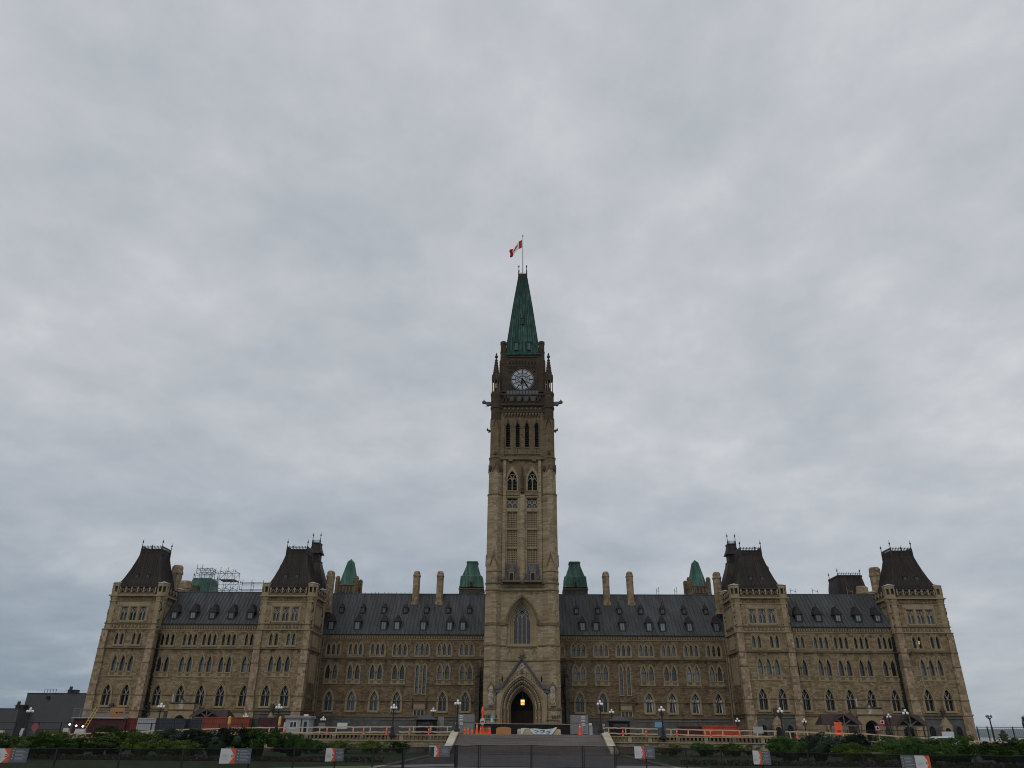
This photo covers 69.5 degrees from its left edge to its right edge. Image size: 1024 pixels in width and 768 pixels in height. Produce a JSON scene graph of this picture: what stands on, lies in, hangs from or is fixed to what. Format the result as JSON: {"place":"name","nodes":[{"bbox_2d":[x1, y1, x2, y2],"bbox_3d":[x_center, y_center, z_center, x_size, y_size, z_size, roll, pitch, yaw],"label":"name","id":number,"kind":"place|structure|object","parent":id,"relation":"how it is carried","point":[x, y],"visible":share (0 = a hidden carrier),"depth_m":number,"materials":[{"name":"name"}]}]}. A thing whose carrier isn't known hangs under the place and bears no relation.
{"place":"outdoors","nodes":[
{"label":"outdoors","id":0,"kind":"place"},
{"bbox_2d":[0,701,27,737],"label":"grey building","id":1,"kind":"structure","parent":0,"point":[18,713],"depth_m":195.29,"materials":[{"name":"metal"}]},
{"bbox_2d":[23,686,86,736],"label":"grey building","id":2,"kind":"structure","parent":0,"point":[53,707],"depth_m":199.30,"materials":[{"name":"metal"}]},
{"bbox_2d":[275,704,282,733],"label":"street lamp","id":3,"kind":"object","parent":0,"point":[278,712],"visible":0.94,"depth_m":80.80,"materials":[{"name":"metal"}]},
{"bbox_2d":[10,734,744,743],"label":"plaza","id":4,"kind":"structure","parent":0,"point":[515,734],"depth_m":79.58,"materials":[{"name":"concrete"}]},
{"bbox_2d":[22,707,33,736],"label":"street lamp","id":5,"kind":"object","parent":4,"relation":"on","point":[25,730],"visible":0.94,"depth_m":81.12,"materials":[{"name":"metal"}]},
{"bbox_2d":[72,729,85,737],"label":"concrete barrier","id":6,"kind":"object","parent":4,"relation":"on","point":[80,730],"visible":0.32,"depth_m":85.84,"materials":[{"name":"concrete"}]},
{"bbox_2d":[70,718,126,737],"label":"shipping container","id":7,"kind":"object","parent":4,"relation":"on","point":[94,723],"visible":0.43,"depth_m":94.57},
{"bbox_2d":[72,708,129,718],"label":"guarded platform","id":8,"kind":"structure","parent":7,"relation":"on","point":[107,714],"depth_m":94.85,"materials":[{"name":"metal"}]},
{"bbox_2d":[109,708,124,717],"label":"hoarding panel","id":9,"kind":"object","parent":8,"relation":"on","point":[121,710],"visible":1,"depth_m":95.54,"materials":[{"name":"orange wood"}]},
{"bbox_2d":[0,722,242,736],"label":"steel fence","id":10,"kind":"object","parent":4,"relation":"on","point":[60,729],"visible":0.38,"depth_m":88.03,"materials":[{"name":"metal"}]},
{"bbox_2d":[125,718,137,729],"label":"shipping container","id":11,"kind":"object","parent":4,"relation":"on","point":[132,720],"visible":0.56,"depth_m":94.96,"materials":[{"name":"metal"}]},
{"bbox_2d":[52,728,219,737],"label":"wooden railing","id":12,"kind":"object","parent":4,"relation":"on","point":[144,731],"visible":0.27,"depth_m":80.16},
{"bbox_2d":[136,718,156,733],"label":"shipping container","id":13,"kind":"object","parent":4,"relation":"on","point":[144,726],"visible":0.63,"depth_m":94.58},
{"bbox_2d":[155,703,164,732],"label":"street lamp","id":14,"kind":"object","parent":4,"relation":"on","point":[160,711],"visible":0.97,"depth_m":81.07,"materials":[{"name":"metal"}]},
{"bbox_2d":[155,718,188,735],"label":"shipping container","id":15,"kind":"object","parent":4,"relation":"on","point":[172,720],"visible":0.42,"depth_m":94.90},
{"bbox_2d":[187,719,201,734],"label":"shipping container","id":16,"kind":"object","parent":4,"relation":"on","point":[196,721],"visible":0.3,"depth_m":95.69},
{"bbox_2d":[189,709,234,718],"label":"timber canopy","id":17,"kind":"object","parent":4,"relation":"on","point":[199,713],"visible":0.59,"depth_m":110.12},
{"bbox_2d":[201,717,252,732],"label":"shipping container","id":18,"kind":"object","parent":4,"relation":"on","point":[215,722],"visible":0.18,"depth_m":94.32,"materials":[{"name":"red metal"}]},
{"bbox_2d":[10,733,448,747],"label":"retaining wall","id":19,"kind":"structure","parent":4,"relation":"on","point":[360,739],"depth_m":79.55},
{"bbox_2d":[252,718,257,726],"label":"shipping container","id":20,"kind":"object","parent":4,"relation":"on","point":[255,722],"visible":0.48,"depth_m":95.63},
{"bbox_2d":[257,717,285,731],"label":"shipping container","id":21,"kind":"object","parent":4,"relation":"on","point":[266,721],"visible":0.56,"depth_m":95.13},
{"bbox_2d":[285,714,315,731],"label":"guard booth","id":22,"kind":"object","parent":4,"relation":"on","point":[306,720],"visible":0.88,"depth_m":88.70,"materials":[{"name":"white paint"}]},
{"bbox_2d":[289,721,296,728],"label":"window","id":23,"kind":"structure","parent":22,"relation":"in","point":[292,723],"depth_m":88.55,"materials":[{"name":"white paint"}]},
{"bbox_2d":[231,726,390,733],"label":"wooden railing","id":24,"kind":"object","parent":4,"relation":"on","point":[320,727],"visible":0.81,"depth_m":80.57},
{"bbox_2d":[337,723,347,733],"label":"panel board","id":25,"kind":"object","parent":4,"relation":"on","point":[341,724],"visible":0.74,"depth_m":88.44,"materials":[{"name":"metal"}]},
{"bbox_2d":[389,704,396,735],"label":"street lamp","id":26,"kind":"object","parent":4,"relation":"on","point":[391,733],"visible":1,"depth_m":80.06,"materials":[{"name":"metal"}]},
{"bbox_2d":[399,726,451,732],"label":"wooden railing","id":27,"kind":"object","parent":4,"relation":"on","point":[430,731],"visible":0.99,"depth_m":80.30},
{"bbox_2d":[414,714,437,733],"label":"kiosk","id":28,"kind":"object","parent":4,"relation":"on","point":[426,720],"visible":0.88,"depth_m":91.04,"materials":[{"name":"black metal"}]},
{"bbox_2d":[418,722,432,727],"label":"window","id":29,"kind":"structure","parent":28,"relation":"in","point":[419,723],"depth_m":91.01,"materials":[{"name":"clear glass"}]},
{"bbox_2d":[438,717,443,733],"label":"panel board","id":30,"kind":"object","parent":4,"relation":"on","point":[440,721],"visible":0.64,"depth_m":92.00,"materials":[{"name":"metal"}]},
{"bbox_2d":[458,714,474,732],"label":"site cabin","id":31,"kind":"object","parent":4,"relation":"on","point":[466,721],"visible":0.9,"depth_m":83.61,"materials":[{"name":"metal"}]},
{"bbox_2d":[480,707,484,733],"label":"wrapped pole","id":32,"kind":"object","parent":4,"relation":"on","point":[482,721],"visible":0.92,"depth_m":86.35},
{"bbox_2d":[496,727,510,733],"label":"ochre board","id":33,"kind":"object","parent":4,"relation":"on","point":[503,730],"visible":0.9,"depth_m":80.41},
{"bbox_2d":[473,723,576,734],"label":"barrier screen","id":34,"kind":"object","parent":4,"relation":"on","point":[564,728],"visible":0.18,"depth_m":87.95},
{"bbox_2d":[517,729,534,734],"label":"barrier block","id":35,"kind":"object","parent":4,"relation":"on","point":[527,732],"depth_m":80.20,"materials":[{"name":"concrete"}]},
{"bbox_2d":[82,235,978,744],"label":"parliament building","id":36,"kind":"structure","parent":4,"relation":"on","point":[750,643],"depth_m":122.01,"materials":[{"name":"stone"}]},
{"bbox_2d":[195,565,215,578],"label":"scaffold","id":37,"kind":"object","parent":36,"relation":"on","point":[201,572],"visible":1,"depth_m":142.54,"materials":[{"name":"metal"}]},
{"bbox_2d":[209,567,239,591],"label":"scaffold","id":38,"kind":"object","parent":36,"relation":"on","point":[228,580],"visible":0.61,"depth_m":142.25,"materials":[{"name":"metal"}]},
{"bbox_2d":[239,580,265,591],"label":"scaffold","id":39,"kind":"object","parent":36,"relation":"on","point":[250,590],"visible":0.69,"depth_m":140.41,"materials":[{"name":"metal"}]},
{"bbox_2d":[509,240,521,256],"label":"flag","id":40,"kind":"object","parent":36,"relation":"attached to","point":[516,248],"visible":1,"depth_m":155.32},
{"bbox_2d":[520,690,524,705],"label":"hanging lantern","id":41,"kind":"object","parent":36,"relation":"hanging from","point":[522,701],"visible":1,"depth_m":113.13,"materials":[{"name":"yellow"}]},
{"bbox_2d":[521,727,556,733],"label":"banner","id":42,"kind":"object","parent":4,"relation":"on","point":[541,731],"visible":1,"depth_m":80.15,"materials":[{"name":"white fabric"}]},
{"bbox_2d":[570,715,588,733],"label":"site cabin","id":43,"kind":"object","parent":4,"relation":"on","point":[575,720],"visible":0.95,"depth_m":83.31,"materials":[{"name":"metal"}]},
{"bbox_2d":[607,716,631,735],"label":"kiosk","id":44,"kind":"object","parent":4,"relation":"on","point":[618,721],"visible":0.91,"depth_m":90.50,"materials":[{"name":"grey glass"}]},
{"bbox_2d":[613,724,627,728],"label":"window","id":45,"kind":"structure","parent":44,"relation":"in","point":[614,725],"depth_m":90.49,"materials":[{"name":"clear glass"}]},
{"bbox_2d":[604,727,657,734],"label":"wooden railing","id":46,"kind":"object","parent":4,"relation":"on","point":[642,733],"visible":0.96,"depth_m":79.90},
{"bbox_2d":[677,726,701,736],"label":"shipping container","id":47,"kind":"object","parent":4,"relation":"on","point":[693,732],"visible":0.55,"depth_m":93.68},
{"bbox_2d":[701,725,738,736],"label":"shipping container","id":48,"kind":"object","parent":4,"relation":"on","point":[714,727],"visible":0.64,"depth_m":92.75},
{"bbox_2d":[666,728,776,736],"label":"wooden railing","id":49,"kind":"object","parent":4,"relation":"on","point":[704,730],"visible":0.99,"depth_m":79.61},
{"bbox_2d":[753,727,763,734],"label":"panel board","id":50,"kind":"object","parent":4,"relation":"on","point":[758,728],"visible":0.67,"depth_m":90.92,"materials":[{"name":"metal"}]},
{"bbox_2d":[611,736,976,753],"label":"retaining wall","id":51,"kind":"structure","parent":4,"relation":"on","point":[756,742],"depth_m":78.81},
{"bbox_2d":[658,706,666,738],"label":"street lamp","id":52,"kind":"object","parent":51,"relation":"on","point":[661,710],"visible":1,"depth_m":79.39,"materials":[{"name":"metal"}]},
{"bbox_2d":[777,707,785,737],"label":"street lamp","id":53,"kind":"object","parent":51,"relation":"on","point":[780,716],"visible":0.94,"depth_m":79.36,"materials":[{"name":"metal"}]},
{"bbox_2d":[902,709,911,735],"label":"street lamp","id":54,"kind":"object","parent":51,"relation":"on","point":[905,713],"visible":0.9,"depth_m":78.35,"materials":[{"name":"metal"}]},
{"bbox_2d":[834,722,842,739],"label":"orange sign","id":55,"kind":"object","parent":4,"relation":"on","point":[838,725],"visible":0.85,"depth_m":89.89,"materials":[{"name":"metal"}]},
{"bbox_2d":[815,714,862,736],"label":"timber canopy","id":56,"kind":"object","parent":4,"relation":"on","point":[844,719],"visible":0.82,"depth_m":107.91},
{"bbox_2d":[739,729,963,740],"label":"steel fence","id":57,"kind":"object","parent":4,"relation":"on","point":[847,732],"visible":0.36,"depth_m":103.99,"materials":[{"name":"metal"}]},
{"bbox_2d":[886,714,895,738],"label":"street lamp","id":58,"kind":"object","parent":4,"relation":"on","point":[888,717],"visible":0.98,"depth_m":98.99,"materials":[{"name":"metal"}]},
{"bbox_2d":[785,731,1007,743],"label":"wooden railing","id":59,"kind":"object","parent":4,"relation":"on","point":[974,741],"visible":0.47,"depth_m":78.92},
{"bbox_2d":[879,714,929,737],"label":"timber canopy","id":60,"kind":"object","parent":4,"relation":"on","point":[898,720],"visible":0.82,"depth_m":107.50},
{"bbox_2d":[942,732,953,736],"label":"panel board","id":61,"kind":"object","parent":4,"relation":"on","point":[949,734],"visible":0.45,"depth_m":100.97,"materials":[{"name":"metal"}]},
{"bbox_2d":[985,715,995,740],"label":"street lamp","id":62,"kind":"object","parent":4,"relation":"on","point":[986,716],"visible":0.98,"depth_m":131.86,"materials":[{"name":"metal"}]},
{"bbox_2d":[976,726,1023,743],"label":"steel fence","id":63,"kind":"object","parent":4,"relation":"on","point":[999,731],"visible":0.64,"depth_m":102.69,"materials":[{"name":"metal"}]},
{"bbox_2d":[998,730,1007,741],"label":"stone pillar","id":64,"kind":"structure","parent":4,"relation":"on","point":[1003,733],"depth_m":129.11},
{"bbox_2d":[14,738,1001,767],"bbox_3d":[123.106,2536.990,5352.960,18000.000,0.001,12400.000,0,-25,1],"label":"lawn","id":65,"kind":"structure","parent":0,"point":[377,765],"depth_m":45.03,"materials":[{"name":"green plant"}]},
{"bbox_2d":[0,732,22,747],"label":"shrub","id":66,"kind":"object","parent":65,"relation":"on","point":[6,741],"visible":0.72,"depth_m":59.40,"materials":[{"name":"green plant"}]},
{"bbox_2d":[9,729,101,747],"bbox_3d":[-35.327,27.916,57.443,6.868,1.884,4.938,-15,-29,29],"label":"shrub","id":67,"kind":"object","parent":65,"relation":"on","point":[61,735],"visible":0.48,"depth_m":57.49,"materials":[{"name":"green plant"}]},
{"bbox_2d":[23,737,104,748],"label":"shrub","id":68,"kind":"object","parent":65,"relation":"on","point":[59,743],"visible":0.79,"depth_m":55.06,"materials":[{"name":"green plant"}]},
{"bbox_2d":[89,725,140,747],"bbox_3d":[-32.171,28.950,60.024,4.228,2.234,5.228,13,-28,-24],"label":"shrub","id":69,"kind":"object","parent":65,"relation":"on","point":[117,731],"visible":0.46,"depth_m":59.45,"materials":[{"name":"green plant"}]},
{"bbox_2d":[99,730,170,748],"bbox_3d":[-29.790,28.512,58.672,5.672,1.921,3.246,5,-26,-10],"label":"shrub","id":70,"kind":"object","parent":65,"relation":"on","point":[138,740],"visible":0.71,"depth_m":58.25,"materials":[{"name":"green plant"}]},
{"bbox_2d":[145,738,201,748],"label":"shrub","id":71,"kind":"object","parent":65,"relation":"on","point":[174,744],"visible":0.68,"depth_m":55.10,"materials":[{"name":"green plant"}]},
{"bbox_2d":[159,727,218,747],"bbox_3d":[-26.322,29.226,60.350,4.916,2.098,5.934,-1,-25,4],"label":"shrub","id":72,"kind":"object","parent":65,"relation":"on","point":[174,732],"visible":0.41,"depth_m":59.42,"materials":[{"name":"green plant"}]},
{"bbox_2d":[175,727,257,748],"bbox_3d":[-23.379,28.793,59.481,5.362,2.171,6.474,-17,-30,32],"label":"shrub","id":73,"kind":"object","parent":65,"relation":"on","point":[224,738],"visible":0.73,"depth_m":58.77,"materials":[{"name":"green plant"}]},
{"bbox_2d":[227,727,285,747],"bbox_3d":[-20.887,29.008,59.885,5.328,2.168,3.729,-15,-30,30],"label":"shrub","id":74,"kind":"object","parent":65,"relation":"on","point":[265,738],"visible":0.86,"depth_m":59.03,"materials":[{"name":"green plant"}]},
{"bbox_2d":[272,732,314,748],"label":"shrub","id":75,"kind":"object","parent":65,"relation":"on","point":[298,741],"visible":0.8,"depth_m":60.06,"materials":[{"name":"green plant"}]},
{"bbox_2d":[306,740,329,748],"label":"shrub","id":76,"kind":"object","parent":65,"relation":"on","point":[319,744],"visible":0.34,"depth_m":73.18,"materials":[{"name":"green plant"}]},
{"bbox_2d":[327,739,357,748],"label":"shrub","id":77,"kind":"object","parent":65,"relation":"on","point":[340,744],"visible":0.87,"depth_m":73.45,"materials":[{"name":"green plant"}]},
{"bbox_2d":[356,740,394,748],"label":"shrub","id":78,"kind":"object","parent":65,"relation":"on","point":[371,744],"visible":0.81,"depth_m":73.57,"materials":[{"name":"green plant"}]},
{"bbox_2d":[388,741,410,747],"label":"shrub","id":79,"kind":"object","parent":65,"relation":"on","point":[399,744],"visible":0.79,"depth_m":73.61,"materials":[{"name":"green plant"}]},
{"bbox_2d":[0,745,1023,767],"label":"fence","id":80,"kind":"object","parent":65,"relation":"on","point":[541,756],"visible":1,"depth_m":39.96,"materials":[{"name":"metal"}]},
{"bbox_2d":[0,748,29,762],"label":"notice board","id":81,"kind":"object","parent":80,"relation":"attached to","point":[18,755],"visible":1,"depth_m":34.52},
{"bbox_2d":[219,748,251,763],"bbox_3d":[-14.015,18.859,37.415,1.490,0.680,0.032,9,-27,-17],"label":"notice board","id":82,"kind":"object","parent":80,"relation":"attached to","point":[227,755],"visible":1,"depth_m":37.40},
{"bbox_2d":[325,748,344,760],"bbox_3d":[-9.742,20.385,40.577,1.050,0.650,0.032,16,-29,-29],"label":"notice board","id":83,"kind":"object","parent":80,"relation":"attached to","point":[334,754],"visible":1,"depth_m":40.57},
{"bbox_2d":[429,746,449,756],"bbox_3d":[-4.415,22.323,44.849,1.300,0.620,0.032,5,-26,-10],"label":"notice board","id":84,"kind":"object","parent":80,"relation":"attached to","point":[444,751],"visible":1,"depth_m":44.87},
{"bbox_2d":[634,746,654,758],"bbox_3d":[7.997,22.218,44.500,1.210,0.650,0.032,-6,-26,14],"label":"notice board","id":85,"kind":"object","parent":80,"relation":"attached to","point":[646,753],"visible":1,"depth_m":44.49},
{"bbox_2d":[752,751,771,764],"bbox_3d":[13.777,20.605,40.702,0.980,0.680,0.033,-17,-31,33],"label":"notice board","id":86,"kind":"object","parent":80,"relation":"attached to","point":[762,757],"visible":1,"depth_m":40.68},
{"bbox_2d":[900,755,930,767],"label":"notice board","id":87,"kind":"object","parent":80,"relation":"attached to","point":[912,761],"visible":1,"depth_m":35.79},
{"bbox_2d":[454,734,606,746],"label":"stairs","id":88,"kind":"structure","parent":65,"relation":"on","point":[510,739],"depth_m":77.19,"materials":[{"name":"stone"}]},
{"bbox_2d":[444,723,459,745],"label":"stair cheek wall","id":89,"kind":"structure","parent":88,"relation":"on","point":[452,738],"depth_m":76.72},
{"bbox_2d":[454,700,460,731],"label":"street lamp","id":90,"kind":"object","parent":89,"relation":"on","point":[457,703],"visible":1,"depth_m":79.93,"materials":[{"name":"metal"}]},
{"bbox_2d":[600,724,614,745],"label":"stair cheek wall","id":91,"kind":"structure","parent":88,"relation":"on","point":[607,738],"depth_m":76.80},
{"bbox_2d":[597,700,603,732],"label":"street lamp","id":92,"kind":"object","parent":91,"relation":"on","point":[600,730],"visible":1,"depth_m":79.52,"materials":[{"name":"metal"}]},
{"bbox_2d":[659,743,682,747],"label":"shrub","id":93,"kind":"object","parent":65,"relation":"on","point":[673,745],"visible":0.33,"depth_m":73.10,"materials":[{"name":"green plant"}]},
{"bbox_2d":[689,742,715,748],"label":"shrub","id":94,"kind":"object","parent":65,"relation":"on","point":[702,745],"visible":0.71,"depth_m":72.53,"materials":[{"name":"green plant"}]},
{"bbox_2d":[716,743,760,750],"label":"shrub","id":95,"kind":"object","parent":65,"relation":"on","point":[731,746],"visible":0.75,"depth_m":72.83,"materials":[{"name":"green plant"}]},
{"bbox_2d":[765,735,809,751],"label":"shrub","id":96,"kind":"object","parent":65,"relation":"on","point":[786,744],"visible":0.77,"depth_m":58.33,"materials":[{"name":"green plant"}]},
{"bbox_2d":[798,732,845,752],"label":"shrub","id":97,"kind":"object","parent":65,"relation":"on","point":[818,743],"visible":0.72,"depth_m":58.17,"materials":[{"name":"green plant"}]},
{"bbox_2d":[839,732,874,751],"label":"shrub","id":98,"kind":"object","parent":65,"relation":"on","point":[859,739],"visible":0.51,"depth_m":58.83,"materials":[{"name":"green plant"}]},
{"bbox_2d":[831,742,892,753],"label":"shrub","id":99,"kind":"object","parent":65,"relation":"on","point":[851,747],"visible":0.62,"depth_m":54.36,"materials":[{"name":"green plant"}]},
{"bbox_2d":[870,734,930,753],"bbox_3d":[30.970,28.834,58.434,5.328,2.010,3.729,14,-28,-26],"label":"shrub","id":100,"kind":"object","parent":65,"relation":"on","point":[893,745],"visible":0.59,"depth_m":58.12,"materials":[{"name":"green plant"}]},
{"bbox_2d":[896,741,957,754],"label":"shrub","id":101,"kind":"object","parent":65,"relation":"on","point":[925,749],"visible":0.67,"depth_m":53.64,"materials":[{"name":"green plant"}]},
{"bbox_2d":[929,736,958,742],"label":"parked car","id":102,"kind":"object","parent":65,"relation":"on","point":[941,737],"visible":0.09,"depth_m":74.55,"materials":[{"name":"white metal"}]},
{"bbox_2d":[922,735,979,754],"bbox_3d":[34.176,28.529,57.759,4.390,2.038,5.429,-1,-25,4],"label":"shrub","id":103,"kind":"object","parent":65,"relation":"on","point":[962,746],"visible":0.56,"depth_m":56.58,"materials":[{"name":"green plant"}]},
{"bbox_2d":[971,741,1023,754],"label":"shrub","id":104,"kind":"object","parent":65,"relation":"on","point":[1012,743],"visible":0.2,"depth_m":57.04,"materials":[{"name":"green plant"}]},
{"bbox_2d":[974,743,1023,755],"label":"shrub","id":105,"kind":"object","parent":65,"relation":"on","point":[1014,750],"visible":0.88,"depth_m":53.10,"materials":[{"name":"green plant"}]},
{"bbox_2d":[996,736,1023,747],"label":"shrub","id":106,"kind":"object","parent":65,"relation":"on","point":[1020,741],"visible":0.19,"depth_m":58.93,"materials":[{"name":"green plant"}]},
{"bbox_2d":[0,0,1023,728],"label":"sky","id":107,"kind":"structure","parent":0,"point":[259,275],"materials":[{"name":"grey"}]},
{"bbox_2d":[369,756,679,767],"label":"path","id":108,"kind":"structure","parent":0,"point":[413,766],"depth_m":46.58,"materials":[{"name":"concrete"}]},
{"bbox_2d":[582,723,592,734],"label":"steel gate","id":109,"kind":"structure","parent":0,"point":[590,729],"depth_m":80.47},
{"bbox_2d":[976,729,1023,737],"bbox_3d":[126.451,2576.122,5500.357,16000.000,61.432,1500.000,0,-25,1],"label":"hills","id":110,"kind":"structure","parent":0,"point":[1017,731],"depth_m":5155.11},
{"bbox_2d":[978,737,1023,742],"bbox_3d":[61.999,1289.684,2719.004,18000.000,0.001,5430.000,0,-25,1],"label":"river","id":111,"kind":"structure","parent":0,"point":[986,739],"depth_m":699.00,"materials":[{"name":"grey liquid"}]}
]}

